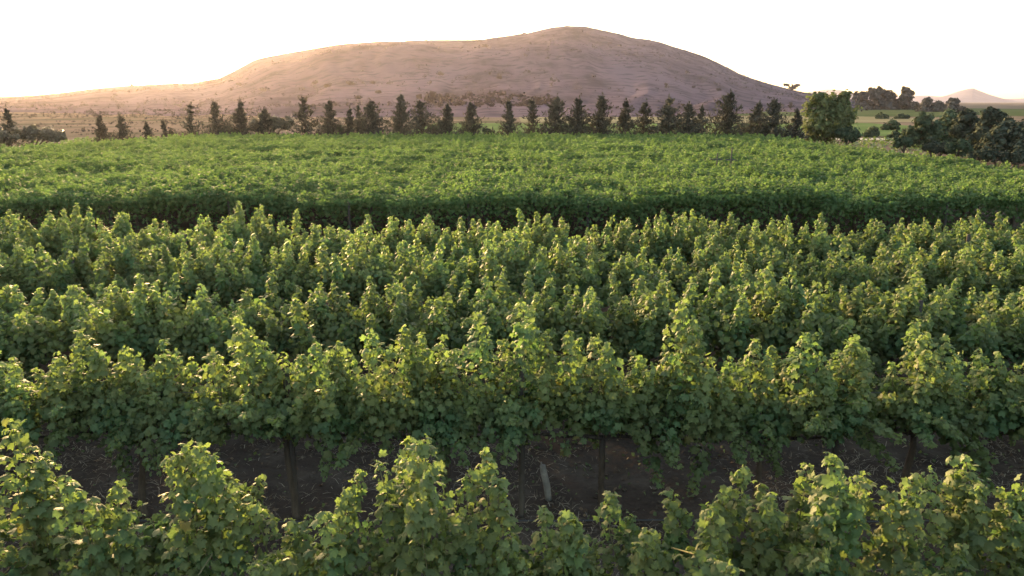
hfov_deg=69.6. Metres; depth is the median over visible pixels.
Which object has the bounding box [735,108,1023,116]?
field
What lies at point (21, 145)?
grapevine
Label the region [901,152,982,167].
grapevine
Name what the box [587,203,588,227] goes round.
trellis post
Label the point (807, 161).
grapevine
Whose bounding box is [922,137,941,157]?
shrub
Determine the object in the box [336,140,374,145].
grapevine
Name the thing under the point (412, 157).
grapevine
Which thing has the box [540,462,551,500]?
stake
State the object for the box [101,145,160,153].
grapevine
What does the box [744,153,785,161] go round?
grapevine
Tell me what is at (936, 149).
shrub
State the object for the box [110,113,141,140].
conifer tree
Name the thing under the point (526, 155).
grapevine
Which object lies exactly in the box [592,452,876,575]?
grapevine
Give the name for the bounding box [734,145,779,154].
grapevine
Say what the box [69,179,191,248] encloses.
grapevine
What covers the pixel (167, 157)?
grapevine
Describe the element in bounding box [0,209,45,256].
grapevine
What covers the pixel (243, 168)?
grapevine
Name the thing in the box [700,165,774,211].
grapevine
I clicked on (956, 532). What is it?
grapevine
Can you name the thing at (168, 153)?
grapevine
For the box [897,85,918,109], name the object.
tree
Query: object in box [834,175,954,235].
grapevine
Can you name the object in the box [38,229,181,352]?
grapevine
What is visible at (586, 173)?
grapevine
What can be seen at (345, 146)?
grapevine
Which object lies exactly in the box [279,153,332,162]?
grapevine
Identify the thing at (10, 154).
grapevine
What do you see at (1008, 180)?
grapevine
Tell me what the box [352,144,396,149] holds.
grapevine
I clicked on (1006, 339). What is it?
grapevine
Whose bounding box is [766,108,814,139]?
conifer tree
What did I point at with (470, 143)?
grapevine
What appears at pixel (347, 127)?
conifer tree
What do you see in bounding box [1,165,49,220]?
grapevine
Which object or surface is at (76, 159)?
grapevine
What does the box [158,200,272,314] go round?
grapevine
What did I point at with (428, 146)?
grapevine
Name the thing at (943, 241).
grapevine
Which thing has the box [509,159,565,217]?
grapevine
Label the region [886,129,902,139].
shrub
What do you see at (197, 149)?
grapevine
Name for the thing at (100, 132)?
conifer tree
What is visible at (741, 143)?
grapevine
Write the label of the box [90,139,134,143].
grapevine
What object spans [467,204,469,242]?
trellis post
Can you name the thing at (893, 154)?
grapevine
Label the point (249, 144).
grapevine
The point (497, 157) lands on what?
grapevine
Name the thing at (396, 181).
grapevine
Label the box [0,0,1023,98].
sky
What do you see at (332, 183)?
grapevine
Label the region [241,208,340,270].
grapevine
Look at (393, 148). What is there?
grapevine
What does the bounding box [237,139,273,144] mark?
grapevine
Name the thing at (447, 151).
grapevine
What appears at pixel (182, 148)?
grapevine
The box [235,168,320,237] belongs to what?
grapevine
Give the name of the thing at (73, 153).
grapevine
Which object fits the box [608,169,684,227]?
grapevine
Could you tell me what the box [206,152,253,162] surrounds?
grapevine
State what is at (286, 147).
grapevine
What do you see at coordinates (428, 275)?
grapevine
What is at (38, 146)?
grapevine
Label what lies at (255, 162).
grapevine
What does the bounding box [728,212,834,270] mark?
grapevine
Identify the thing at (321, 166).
grapevine
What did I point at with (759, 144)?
grapevine
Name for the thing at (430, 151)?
grapevine
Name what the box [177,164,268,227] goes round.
grapevine
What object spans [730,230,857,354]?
grapevine
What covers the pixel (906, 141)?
shrub
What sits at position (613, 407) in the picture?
grapevine
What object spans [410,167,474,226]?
grapevine
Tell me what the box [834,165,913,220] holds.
grapevine
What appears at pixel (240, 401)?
grapevine
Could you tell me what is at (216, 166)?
grapevine
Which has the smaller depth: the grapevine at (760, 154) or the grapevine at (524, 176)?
the grapevine at (524, 176)
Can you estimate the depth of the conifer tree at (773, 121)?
55.28 m
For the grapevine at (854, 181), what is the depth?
23.33 m
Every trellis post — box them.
[108,205,113,233]
[227,201,230,215]
[282,365,299,509]
[348,202,350,233]
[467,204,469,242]
[518,365,524,518]
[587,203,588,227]
[828,365,844,488]
[906,300,922,386]
[943,202,948,228]
[966,234,970,242]
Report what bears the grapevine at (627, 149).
on the ground
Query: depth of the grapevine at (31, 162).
30.25 m
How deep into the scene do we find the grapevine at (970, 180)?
23.77 m
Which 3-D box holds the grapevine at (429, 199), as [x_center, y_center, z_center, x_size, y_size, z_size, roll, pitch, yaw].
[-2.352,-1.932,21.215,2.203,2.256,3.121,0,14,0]
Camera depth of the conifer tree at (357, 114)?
58.29 m
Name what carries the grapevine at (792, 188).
on the ground
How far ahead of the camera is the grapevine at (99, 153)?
35.08 m
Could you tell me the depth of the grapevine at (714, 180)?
23.47 m
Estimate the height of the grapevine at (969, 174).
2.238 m
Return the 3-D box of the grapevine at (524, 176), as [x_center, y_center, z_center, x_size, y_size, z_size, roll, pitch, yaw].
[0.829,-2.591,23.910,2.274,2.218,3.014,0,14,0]
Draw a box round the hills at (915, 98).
[808,89,1023,101]
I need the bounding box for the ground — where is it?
[0,103,1023,575]
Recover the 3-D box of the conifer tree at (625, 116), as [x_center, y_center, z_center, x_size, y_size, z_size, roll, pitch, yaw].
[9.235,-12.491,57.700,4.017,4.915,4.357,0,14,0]
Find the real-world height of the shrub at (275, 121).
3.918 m
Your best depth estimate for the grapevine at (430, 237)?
14.65 m
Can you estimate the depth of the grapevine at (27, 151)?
37.33 m
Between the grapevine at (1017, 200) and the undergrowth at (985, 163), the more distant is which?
the undergrowth at (985, 163)
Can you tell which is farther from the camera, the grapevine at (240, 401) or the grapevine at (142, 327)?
the grapevine at (142, 327)
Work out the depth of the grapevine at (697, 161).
30.46 m
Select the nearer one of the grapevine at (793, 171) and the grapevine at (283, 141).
the grapevine at (793, 171)
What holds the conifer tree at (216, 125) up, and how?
on the ground
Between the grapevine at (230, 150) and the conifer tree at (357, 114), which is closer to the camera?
the grapevine at (230, 150)
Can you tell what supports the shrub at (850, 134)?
on the ground
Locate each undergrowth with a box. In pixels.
[0,136,1008,156]
[928,155,1023,177]
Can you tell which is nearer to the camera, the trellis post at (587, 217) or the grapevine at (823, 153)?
the trellis post at (587, 217)
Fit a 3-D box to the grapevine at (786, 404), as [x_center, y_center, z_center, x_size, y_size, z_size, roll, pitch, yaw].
[2.732,1.444,7.712,2.232,2.350,1.670,0,14,0]
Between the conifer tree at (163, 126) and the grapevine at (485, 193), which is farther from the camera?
the conifer tree at (163, 126)
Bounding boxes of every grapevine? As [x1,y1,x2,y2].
[0,148,36,154]
[0,148,79,161]
[0,159,34,168]
[0,161,34,170]
[0,168,65,228]
[0,175,129,229]
[0,181,69,230]
[0,202,113,267]
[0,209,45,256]
[0,239,79,311]
[0,249,24,361]
[0,283,131,418]
[0,350,76,450]
[0,418,220,575]
[1,142,60,149]
[1,149,33,155]
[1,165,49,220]
[3,143,50,147]
[5,169,113,229]
[8,146,58,154]
[12,158,68,208]
[13,159,85,216]
[18,165,105,223]
[20,325,225,518]
[30,142,73,147]
[32,147,95,154]
[36,142,87,150]
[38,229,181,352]
[43,151,93,157]
[49,155,138,214]
[52,153,125,204]
[53,166,152,220]
[55,138,107,143]
[59,165,152,225]
[62,139,112,147]
[65,143,118,150]
[68,146,128,152]
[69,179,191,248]
[73,212,192,274]
[76,273,259,395]
[77,151,145,157]
[87,156,160,168]
[88,140,142,147]
[89,151,148,159]
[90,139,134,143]
[95,146,134,150]
[95,159,177,217]
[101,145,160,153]
[111,164,190,227]
[119,141,172,146]
[124,169,225,229]
[126,144,181,150]
[126,151,187,160]
[133,173,241,235]
[134,154,205,164]
[140,437,398,575]
[142,147,194,155]
[147,231,269,319]
[151,148,209,156]
[151,161,218,216]
[158,139,200,147]
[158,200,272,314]
[163,163,237,225]
[167,144,203,150]
[171,151,222,159]
[172,138,206,143]
[175,145,227,153]
[175,155,241,168]
[176,314,378,519]
[177,137,229,147]
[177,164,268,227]
[185,146,242,156]
[189,143,240,149]
[197,174,300,229]
[200,162,236,214]
[203,136,243,142]
[203,270,365,381]
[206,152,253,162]
[208,149,261,153]
[211,160,286,215]
[221,157,283,206]
[224,142,272,152]
[232,150,271,157]
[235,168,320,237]
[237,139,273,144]
[240,225,367,359]
[241,142,272,152]
[241,150,301,161]
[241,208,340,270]
[252,139,303,152]
[254,160,308,217]
[255,139,294,143]
[259,147,310,157]
[261,181,354,238]
[264,156,322,167]
[276,146,319,151]
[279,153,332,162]
[280,165,338,227]
[285,159,348,217]
[291,146,344,158]
[292,141,334,149]
[295,168,368,228]
[303,139,344,148]
[304,161,348,170]
[317,177,407,234]
[319,169,375,227]
[320,151,372,164]
[321,142,362,150]
[325,214,415,262]
[328,148,375,157]
[328,159,390,212]
[330,301,543,518]
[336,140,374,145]
[338,168,416,236]
[339,275,494,375]
[340,231,461,322]
[345,155,398,208]
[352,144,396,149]
[355,150,407,164]
[362,140,399,146]
[362,168,425,223]
[367,433,613,575]
[372,146,414,155]
[378,161,432,215]
[385,145,419,152]
[386,159,434,172]
[386,180,467,233]
[391,142,420,148]
[396,150,444,164]
[406,173,470,230]
[408,213,504,268]
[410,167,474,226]
[414,145,453,155]
[417,143,455,149]
[418,161,474,216]
[422,141,454,147]
[422,155,477,208]
[440,146,486,157]
[441,222,559,308]
[444,153,480,165]
[448,142,486,149]
[448,176,525,233]
[450,146,485,151]
[451,166,520,228]
[452,140,484,147]
[460,266,612,378]
[463,163,523,224]
[464,158,519,205]
[468,156,510,208]
[473,152,517,162]
[474,145,519,161]
[480,140,518,149]
[482,141,516,146]
[494,298,713,521]
[500,208,588,260]
[504,172,571,229]
[505,175,585,238]
[507,151,552,160]
[509,142,547,151]
[509,151,562,206]
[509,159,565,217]
[509,165,573,222]
[511,140,545,146]
[512,148,553,156]
[515,147,552,153]
[543,145,580,152]
[543,235,658,358]
[544,141,576,148]
[544,148,589,159]
[551,160,610,216]
[556,167,616,227]
[557,167,631,235]
[561,156,593,162]
[562,157,592,169]
[563,180,649,237]
[566,138,601,148]
[570,143,609,151]
[577,145,618,154]
[578,215,671,273]
[579,149,622,158]
[584,151,631,161]
[590,158,643,170]
[590,269,735,378]
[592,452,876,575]
[596,158,653,216]
[601,142,643,150]
[602,167,666,227]
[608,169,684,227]
[610,144,654,152]
[615,151,661,158]
[620,172,709,241]
[628,152,671,164]
[631,160,687,207]
[632,143,675,150]
[635,232,758,311]
[638,158,706,213]
[643,146,684,153]
[648,149,699,158]
[650,167,720,214]
[653,209,745,306]
[658,152,713,163]
[661,168,739,232]
[663,141,707,150]
[667,157,728,168]
[672,319,870,512]
[678,146,719,152]
[679,172,776,233]
[682,150,730,156]
[683,139,725,148]
[683,161,740,216]
[695,256,861,373]
[697,149,753,162]
[698,144,737,150]
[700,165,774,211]
[705,149,748,154]
[709,157,769,208]
[712,171,794,226]
[716,140,758,146]
[722,157,791,212]
[726,150,764,158]
[728,142,772,149]
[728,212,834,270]
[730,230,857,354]
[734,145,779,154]
[735,173,835,233]
[737,159,821,225]
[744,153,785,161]
[748,142,788,147]
[748,146,804,156]
[752,155,802,202]
[761,143,802,150]
[763,172,850,232]
[765,147,821,153]
[765,150,829,161]
[765,161,834,217]
[769,138,817,147]
[785,154,849,208]
[785,180,899,235]
[787,149,838,157]
[791,143,834,150]
[800,163,864,225]
[801,141,837,147]
[804,148,845,151]
[808,171,909,229]
[809,159,888,216]
[809,212,919,276]
[815,144,866,150]
[820,238,950,305]
[820,268,997,415]
[820,454,1023,575]
[821,147,882,158]
[822,153,871,162]
[833,158,895,172]
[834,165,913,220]
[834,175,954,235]
[835,318,1023,510]
[836,146,885,152]
[840,152,900,161]
[851,158,934,172]
[855,170,962,227]
[858,148,915,157]
[866,156,927,199]
[878,152,936,161]
[882,166,962,224]
[888,175,1013,234]
[896,217,999,262]
[897,160,972,217]
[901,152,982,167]
[906,234,1023,356]
[912,172,1009,228]
[926,283,1023,376]
[931,165,1016,219]
[936,157,1016,215]
[950,175,1023,232]
[960,209,1023,263]
[966,363,1023,445]
[976,168,1023,209]
[977,172,1023,227]
[1011,234,1023,283]
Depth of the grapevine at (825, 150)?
38.03 m
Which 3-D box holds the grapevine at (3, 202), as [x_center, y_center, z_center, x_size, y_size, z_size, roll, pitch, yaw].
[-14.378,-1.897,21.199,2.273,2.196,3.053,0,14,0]
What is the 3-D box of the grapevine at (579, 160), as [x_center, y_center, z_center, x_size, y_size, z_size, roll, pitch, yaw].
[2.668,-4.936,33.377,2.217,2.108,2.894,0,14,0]
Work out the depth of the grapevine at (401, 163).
30.82 m
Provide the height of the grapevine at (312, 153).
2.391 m
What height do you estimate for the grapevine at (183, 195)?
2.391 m
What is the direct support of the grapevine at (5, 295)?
on the ground
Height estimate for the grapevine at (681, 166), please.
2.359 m
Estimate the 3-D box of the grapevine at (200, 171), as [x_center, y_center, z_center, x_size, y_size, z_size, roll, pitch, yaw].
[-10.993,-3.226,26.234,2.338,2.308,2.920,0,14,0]
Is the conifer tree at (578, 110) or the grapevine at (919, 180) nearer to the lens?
the grapevine at (919, 180)
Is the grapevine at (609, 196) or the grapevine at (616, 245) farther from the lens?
the grapevine at (609, 196)
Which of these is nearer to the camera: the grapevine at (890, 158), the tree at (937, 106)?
the grapevine at (890, 158)
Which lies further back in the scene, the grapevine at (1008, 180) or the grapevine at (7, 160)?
the grapevine at (7, 160)
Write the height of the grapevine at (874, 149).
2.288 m
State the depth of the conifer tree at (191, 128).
57.40 m
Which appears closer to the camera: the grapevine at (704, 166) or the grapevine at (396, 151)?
the grapevine at (704, 166)
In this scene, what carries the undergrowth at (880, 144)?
on the ground
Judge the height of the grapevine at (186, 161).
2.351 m
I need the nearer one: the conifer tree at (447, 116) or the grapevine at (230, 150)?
the grapevine at (230, 150)
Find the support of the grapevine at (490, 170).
on the ground
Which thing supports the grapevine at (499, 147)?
on the ground
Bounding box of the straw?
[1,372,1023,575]
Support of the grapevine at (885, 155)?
on the ground
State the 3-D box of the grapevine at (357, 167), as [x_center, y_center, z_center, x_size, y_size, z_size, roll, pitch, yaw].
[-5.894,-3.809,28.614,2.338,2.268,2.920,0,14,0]
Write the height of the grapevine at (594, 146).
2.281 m
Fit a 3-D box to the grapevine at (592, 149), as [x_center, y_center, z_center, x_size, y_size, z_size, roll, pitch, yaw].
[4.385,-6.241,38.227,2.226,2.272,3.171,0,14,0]
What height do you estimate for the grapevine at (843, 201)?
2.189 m
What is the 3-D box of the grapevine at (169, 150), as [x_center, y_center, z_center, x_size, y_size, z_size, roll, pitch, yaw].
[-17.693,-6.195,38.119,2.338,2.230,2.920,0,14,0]
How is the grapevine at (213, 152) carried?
on the ground
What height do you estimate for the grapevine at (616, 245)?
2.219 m
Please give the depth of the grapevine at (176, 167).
28.71 m
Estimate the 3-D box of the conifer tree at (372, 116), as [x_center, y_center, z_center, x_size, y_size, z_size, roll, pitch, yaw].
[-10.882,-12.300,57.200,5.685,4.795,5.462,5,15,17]
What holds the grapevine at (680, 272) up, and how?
on the ground
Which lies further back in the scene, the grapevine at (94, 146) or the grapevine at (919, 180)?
the grapevine at (94, 146)
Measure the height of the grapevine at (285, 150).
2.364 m
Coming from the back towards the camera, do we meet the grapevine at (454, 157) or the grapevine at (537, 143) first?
the grapevine at (537, 143)
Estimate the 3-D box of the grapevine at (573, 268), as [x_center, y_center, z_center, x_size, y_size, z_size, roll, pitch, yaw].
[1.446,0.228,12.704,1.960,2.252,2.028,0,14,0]
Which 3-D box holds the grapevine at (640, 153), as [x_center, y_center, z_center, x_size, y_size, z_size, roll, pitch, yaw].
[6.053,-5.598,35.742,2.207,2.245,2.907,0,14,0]
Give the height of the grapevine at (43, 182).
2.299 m
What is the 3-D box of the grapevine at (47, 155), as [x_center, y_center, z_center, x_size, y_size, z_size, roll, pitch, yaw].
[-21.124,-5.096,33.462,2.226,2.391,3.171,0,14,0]
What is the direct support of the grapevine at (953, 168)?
on the ground
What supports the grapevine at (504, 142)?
on the ground
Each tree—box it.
[0,105,30,146]
[91,115,111,141]
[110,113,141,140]
[138,121,156,138]
[160,117,167,136]
[166,101,209,136]
[197,98,244,134]
[215,97,253,134]
[253,106,285,134]
[287,97,333,134]
[301,97,346,135]
[331,105,356,135]
[340,100,405,135]
[345,103,367,133]
[386,91,420,135]
[389,98,465,135]
[408,102,460,134]
[451,100,497,135]
[484,100,528,134]
[517,97,548,134]
[534,93,593,134]
[534,95,595,134]
[564,92,649,135]
[613,98,652,134]
[633,98,661,134]
[643,93,707,134]
[655,101,708,134]
[663,89,764,136]
[696,103,713,133]
[732,101,779,134]
[742,98,806,138]
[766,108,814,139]
[783,83,800,90]
[800,89,862,145]
[851,87,884,109]
[876,86,899,109]
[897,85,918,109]
[899,111,944,148]
[915,96,932,111]
[929,100,944,111]
[936,108,957,142]
[943,97,965,112]
[947,108,979,146]
[965,106,999,156]
[978,117,1023,166]
[989,111,1014,160]
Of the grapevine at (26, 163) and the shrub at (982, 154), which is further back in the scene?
the shrub at (982, 154)
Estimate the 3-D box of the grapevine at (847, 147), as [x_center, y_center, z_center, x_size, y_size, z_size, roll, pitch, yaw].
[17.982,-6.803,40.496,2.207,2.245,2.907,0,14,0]
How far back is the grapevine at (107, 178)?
23.19 m
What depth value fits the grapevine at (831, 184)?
23.76 m
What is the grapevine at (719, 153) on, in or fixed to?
on the ground
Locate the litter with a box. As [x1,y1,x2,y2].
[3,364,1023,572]
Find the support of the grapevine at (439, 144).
on the ground
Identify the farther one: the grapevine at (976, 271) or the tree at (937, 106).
the tree at (937, 106)
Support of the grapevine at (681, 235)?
on the ground
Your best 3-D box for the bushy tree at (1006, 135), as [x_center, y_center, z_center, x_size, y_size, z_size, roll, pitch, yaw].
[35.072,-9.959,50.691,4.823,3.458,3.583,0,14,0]
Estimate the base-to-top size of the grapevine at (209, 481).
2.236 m
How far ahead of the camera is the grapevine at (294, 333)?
9.82 m
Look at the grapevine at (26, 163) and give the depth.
29.00 m
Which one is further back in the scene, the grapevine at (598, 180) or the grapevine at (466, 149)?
the grapevine at (466, 149)
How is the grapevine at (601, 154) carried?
on the ground
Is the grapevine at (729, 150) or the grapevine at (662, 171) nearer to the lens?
the grapevine at (662, 171)
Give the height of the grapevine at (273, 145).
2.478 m
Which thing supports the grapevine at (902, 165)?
on the ground
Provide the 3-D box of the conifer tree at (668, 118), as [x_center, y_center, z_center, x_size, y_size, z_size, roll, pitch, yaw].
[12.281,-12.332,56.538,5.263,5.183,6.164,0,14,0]
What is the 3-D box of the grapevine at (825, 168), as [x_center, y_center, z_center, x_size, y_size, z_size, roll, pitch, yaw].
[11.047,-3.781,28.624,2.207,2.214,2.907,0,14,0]
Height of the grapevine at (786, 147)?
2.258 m
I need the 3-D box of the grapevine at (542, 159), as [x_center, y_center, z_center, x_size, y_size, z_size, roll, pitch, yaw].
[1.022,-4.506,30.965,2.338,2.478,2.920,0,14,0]
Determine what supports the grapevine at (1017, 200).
on the ground
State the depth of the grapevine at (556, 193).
20.66 m
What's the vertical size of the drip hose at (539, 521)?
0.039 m
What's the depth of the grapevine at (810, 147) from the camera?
40.04 m
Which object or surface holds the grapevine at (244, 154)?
on the ground
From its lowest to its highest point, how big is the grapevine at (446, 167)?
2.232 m
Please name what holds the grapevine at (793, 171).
on the ground
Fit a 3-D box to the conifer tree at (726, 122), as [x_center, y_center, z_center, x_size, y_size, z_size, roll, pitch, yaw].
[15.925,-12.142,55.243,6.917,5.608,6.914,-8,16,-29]
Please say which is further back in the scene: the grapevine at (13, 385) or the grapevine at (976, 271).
the grapevine at (976, 271)
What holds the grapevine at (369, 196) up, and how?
on the ground
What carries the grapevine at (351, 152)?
on the ground
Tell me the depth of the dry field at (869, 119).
186.20 m
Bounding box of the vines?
[0,130,1023,216]
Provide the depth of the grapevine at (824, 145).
42.96 m
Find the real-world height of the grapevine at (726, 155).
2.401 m
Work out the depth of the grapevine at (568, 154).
34.87 m
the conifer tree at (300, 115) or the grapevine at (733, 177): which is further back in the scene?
the conifer tree at (300, 115)
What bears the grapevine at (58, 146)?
on the ground
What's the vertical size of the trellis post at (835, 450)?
1.901 m
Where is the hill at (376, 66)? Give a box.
[0,26,855,116]
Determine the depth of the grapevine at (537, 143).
42.10 m
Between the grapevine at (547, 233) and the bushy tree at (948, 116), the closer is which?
the grapevine at (547, 233)
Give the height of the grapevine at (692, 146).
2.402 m
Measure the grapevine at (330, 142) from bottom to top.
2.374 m
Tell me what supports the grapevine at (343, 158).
on the ground
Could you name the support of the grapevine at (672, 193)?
on the ground
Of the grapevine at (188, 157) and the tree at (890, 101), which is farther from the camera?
the tree at (890, 101)
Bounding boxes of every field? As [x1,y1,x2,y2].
[411,123,908,135]
[519,116,935,122]
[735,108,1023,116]
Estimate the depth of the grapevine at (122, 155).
33.31 m
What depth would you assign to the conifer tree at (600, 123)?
56.11 m
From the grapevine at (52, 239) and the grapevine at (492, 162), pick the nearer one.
the grapevine at (52, 239)
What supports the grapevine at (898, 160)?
on the ground
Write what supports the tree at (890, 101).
on the field at (913, 113)
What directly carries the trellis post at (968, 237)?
on the ground
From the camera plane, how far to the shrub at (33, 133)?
48.61 m
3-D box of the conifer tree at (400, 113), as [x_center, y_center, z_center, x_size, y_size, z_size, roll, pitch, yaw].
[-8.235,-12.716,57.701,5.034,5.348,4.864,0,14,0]
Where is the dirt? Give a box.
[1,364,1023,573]
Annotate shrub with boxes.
[0,124,67,145]
[247,110,294,133]
[482,128,493,134]
[831,125,862,144]
[863,126,879,137]
[874,112,888,118]
[880,118,900,129]
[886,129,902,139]
[892,135,913,152]
[893,113,909,118]
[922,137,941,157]
[931,142,950,155]
[944,137,973,159]
[967,145,995,161]
[986,146,1008,165]
[998,147,1023,168]
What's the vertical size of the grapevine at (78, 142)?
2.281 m
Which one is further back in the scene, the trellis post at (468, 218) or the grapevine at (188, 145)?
the grapevine at (188, 145)
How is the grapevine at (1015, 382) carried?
on the ground
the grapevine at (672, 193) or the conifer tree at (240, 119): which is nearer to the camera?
the grapevine at (672, 193)
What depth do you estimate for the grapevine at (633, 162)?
30.33 m
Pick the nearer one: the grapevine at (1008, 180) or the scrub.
the grapevine at (1008, 180)
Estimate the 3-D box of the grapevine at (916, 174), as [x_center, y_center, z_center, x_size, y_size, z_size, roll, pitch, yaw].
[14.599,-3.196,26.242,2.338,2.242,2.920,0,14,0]
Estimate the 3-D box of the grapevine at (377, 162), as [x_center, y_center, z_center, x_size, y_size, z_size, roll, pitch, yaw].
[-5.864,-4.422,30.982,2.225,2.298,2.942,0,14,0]
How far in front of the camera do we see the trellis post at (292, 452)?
7.83 m
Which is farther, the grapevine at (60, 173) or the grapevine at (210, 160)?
the grapevine at (210, 160)
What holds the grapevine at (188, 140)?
on the ground
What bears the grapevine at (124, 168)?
on the ground
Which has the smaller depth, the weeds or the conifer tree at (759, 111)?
the weeds
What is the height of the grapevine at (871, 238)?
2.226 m
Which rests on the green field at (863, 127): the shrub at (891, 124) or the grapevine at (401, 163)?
the shrub at (891, 124)
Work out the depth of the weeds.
9.10 m
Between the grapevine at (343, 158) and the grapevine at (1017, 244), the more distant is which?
the grapevine at (343, 158)
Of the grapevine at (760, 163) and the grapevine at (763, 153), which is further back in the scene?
the grapevine at (763, 153)
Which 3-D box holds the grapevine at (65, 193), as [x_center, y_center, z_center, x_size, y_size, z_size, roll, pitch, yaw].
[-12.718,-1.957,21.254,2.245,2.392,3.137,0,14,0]
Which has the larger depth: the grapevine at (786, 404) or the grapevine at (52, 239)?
the grapevine at (52, 239)
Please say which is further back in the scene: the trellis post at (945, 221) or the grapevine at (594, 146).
the grapevine at (594, 146)
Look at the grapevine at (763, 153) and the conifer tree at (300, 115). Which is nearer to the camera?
the grapevine at (763, 153)
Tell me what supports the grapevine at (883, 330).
on the ground
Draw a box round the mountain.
[912,88,1023,102]
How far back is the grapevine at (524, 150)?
38.27 m
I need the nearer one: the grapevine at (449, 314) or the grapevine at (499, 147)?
the grapevine at (449, 314)
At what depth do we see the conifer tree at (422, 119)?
56.22 m
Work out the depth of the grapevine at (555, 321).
9.92 m
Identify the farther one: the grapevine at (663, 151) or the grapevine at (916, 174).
the grapevine at (663, 151)
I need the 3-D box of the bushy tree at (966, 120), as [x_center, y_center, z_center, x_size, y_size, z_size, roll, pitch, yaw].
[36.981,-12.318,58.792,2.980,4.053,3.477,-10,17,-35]
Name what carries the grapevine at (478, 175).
on the ground
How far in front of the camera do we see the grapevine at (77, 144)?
42.12 m
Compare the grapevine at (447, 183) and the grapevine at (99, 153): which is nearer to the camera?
the grapevine at (447, 183)
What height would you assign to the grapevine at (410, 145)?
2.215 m
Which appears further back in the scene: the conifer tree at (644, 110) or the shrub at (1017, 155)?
the conifer tree at (644, 110)
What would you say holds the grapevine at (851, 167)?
on the ground
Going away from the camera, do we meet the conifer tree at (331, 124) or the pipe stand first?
the pipe stand
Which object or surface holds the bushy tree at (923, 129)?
on the ground
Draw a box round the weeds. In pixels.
[0,349,1019,572]
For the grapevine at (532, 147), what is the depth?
39.90 m
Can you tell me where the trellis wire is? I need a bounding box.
[25,391,990,431]
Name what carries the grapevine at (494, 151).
on the ground
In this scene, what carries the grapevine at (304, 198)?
on the ground
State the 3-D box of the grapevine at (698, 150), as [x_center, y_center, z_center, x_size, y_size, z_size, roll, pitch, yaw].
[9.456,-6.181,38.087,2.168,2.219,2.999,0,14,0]
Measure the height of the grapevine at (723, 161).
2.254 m
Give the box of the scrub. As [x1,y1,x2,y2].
[0,26,875,136]
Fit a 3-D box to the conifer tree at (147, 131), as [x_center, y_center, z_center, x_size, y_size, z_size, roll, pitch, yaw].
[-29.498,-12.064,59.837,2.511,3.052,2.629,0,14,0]
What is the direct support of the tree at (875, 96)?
on the field at (913, 113)
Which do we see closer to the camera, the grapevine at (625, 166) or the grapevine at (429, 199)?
the grapevine at (429, 199)
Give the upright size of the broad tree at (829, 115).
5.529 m
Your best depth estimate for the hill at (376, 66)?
568.35 m
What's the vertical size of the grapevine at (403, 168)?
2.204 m
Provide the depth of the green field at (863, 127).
133.51 m
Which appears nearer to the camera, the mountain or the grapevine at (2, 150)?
the grapevine at (2, 150)
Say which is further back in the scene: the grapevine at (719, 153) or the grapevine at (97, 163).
the grapevine at (719, 153)
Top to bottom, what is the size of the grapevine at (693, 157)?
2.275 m
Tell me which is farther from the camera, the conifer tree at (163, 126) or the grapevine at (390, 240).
the conifer tree at (163, 126)
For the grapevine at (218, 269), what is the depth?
12.20 m
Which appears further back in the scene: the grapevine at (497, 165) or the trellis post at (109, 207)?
the grapevine at (497, 165)
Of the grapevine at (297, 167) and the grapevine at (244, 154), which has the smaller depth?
the grapevine at (297, 167)
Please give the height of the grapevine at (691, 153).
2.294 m
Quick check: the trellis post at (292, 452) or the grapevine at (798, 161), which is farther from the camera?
the grapevine at (798, 161)
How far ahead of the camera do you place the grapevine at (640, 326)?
9.87 m
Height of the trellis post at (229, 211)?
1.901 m
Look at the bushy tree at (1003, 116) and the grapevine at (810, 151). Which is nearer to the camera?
the grapevine at (810, 151)
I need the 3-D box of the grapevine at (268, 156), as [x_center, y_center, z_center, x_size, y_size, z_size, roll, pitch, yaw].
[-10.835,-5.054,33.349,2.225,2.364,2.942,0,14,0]
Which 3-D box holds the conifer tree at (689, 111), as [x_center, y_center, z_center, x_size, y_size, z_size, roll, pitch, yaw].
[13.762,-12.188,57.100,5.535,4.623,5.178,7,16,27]
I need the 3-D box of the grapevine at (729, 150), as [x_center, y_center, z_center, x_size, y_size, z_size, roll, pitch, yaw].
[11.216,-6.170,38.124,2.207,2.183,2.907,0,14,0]
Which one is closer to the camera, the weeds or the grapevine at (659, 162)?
the weeds
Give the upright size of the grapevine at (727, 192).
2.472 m
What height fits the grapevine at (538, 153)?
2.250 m
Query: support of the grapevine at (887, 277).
on the ground
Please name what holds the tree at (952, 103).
on the field at (913, 113)
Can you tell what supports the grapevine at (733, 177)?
on the ground
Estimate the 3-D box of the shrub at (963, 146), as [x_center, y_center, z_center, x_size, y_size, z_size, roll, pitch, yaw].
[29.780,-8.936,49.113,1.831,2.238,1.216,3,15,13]
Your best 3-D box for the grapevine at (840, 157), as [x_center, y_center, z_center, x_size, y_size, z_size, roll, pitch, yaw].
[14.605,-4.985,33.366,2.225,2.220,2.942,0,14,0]
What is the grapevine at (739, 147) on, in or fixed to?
on the ground
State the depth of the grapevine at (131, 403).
7.48 m
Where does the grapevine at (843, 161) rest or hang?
on the ground
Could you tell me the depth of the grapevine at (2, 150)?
37.71 m
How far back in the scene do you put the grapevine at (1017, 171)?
26.31 m
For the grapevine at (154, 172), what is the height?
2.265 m
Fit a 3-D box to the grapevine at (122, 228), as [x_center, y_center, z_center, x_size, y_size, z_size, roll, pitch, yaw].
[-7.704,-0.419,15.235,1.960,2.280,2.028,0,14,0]

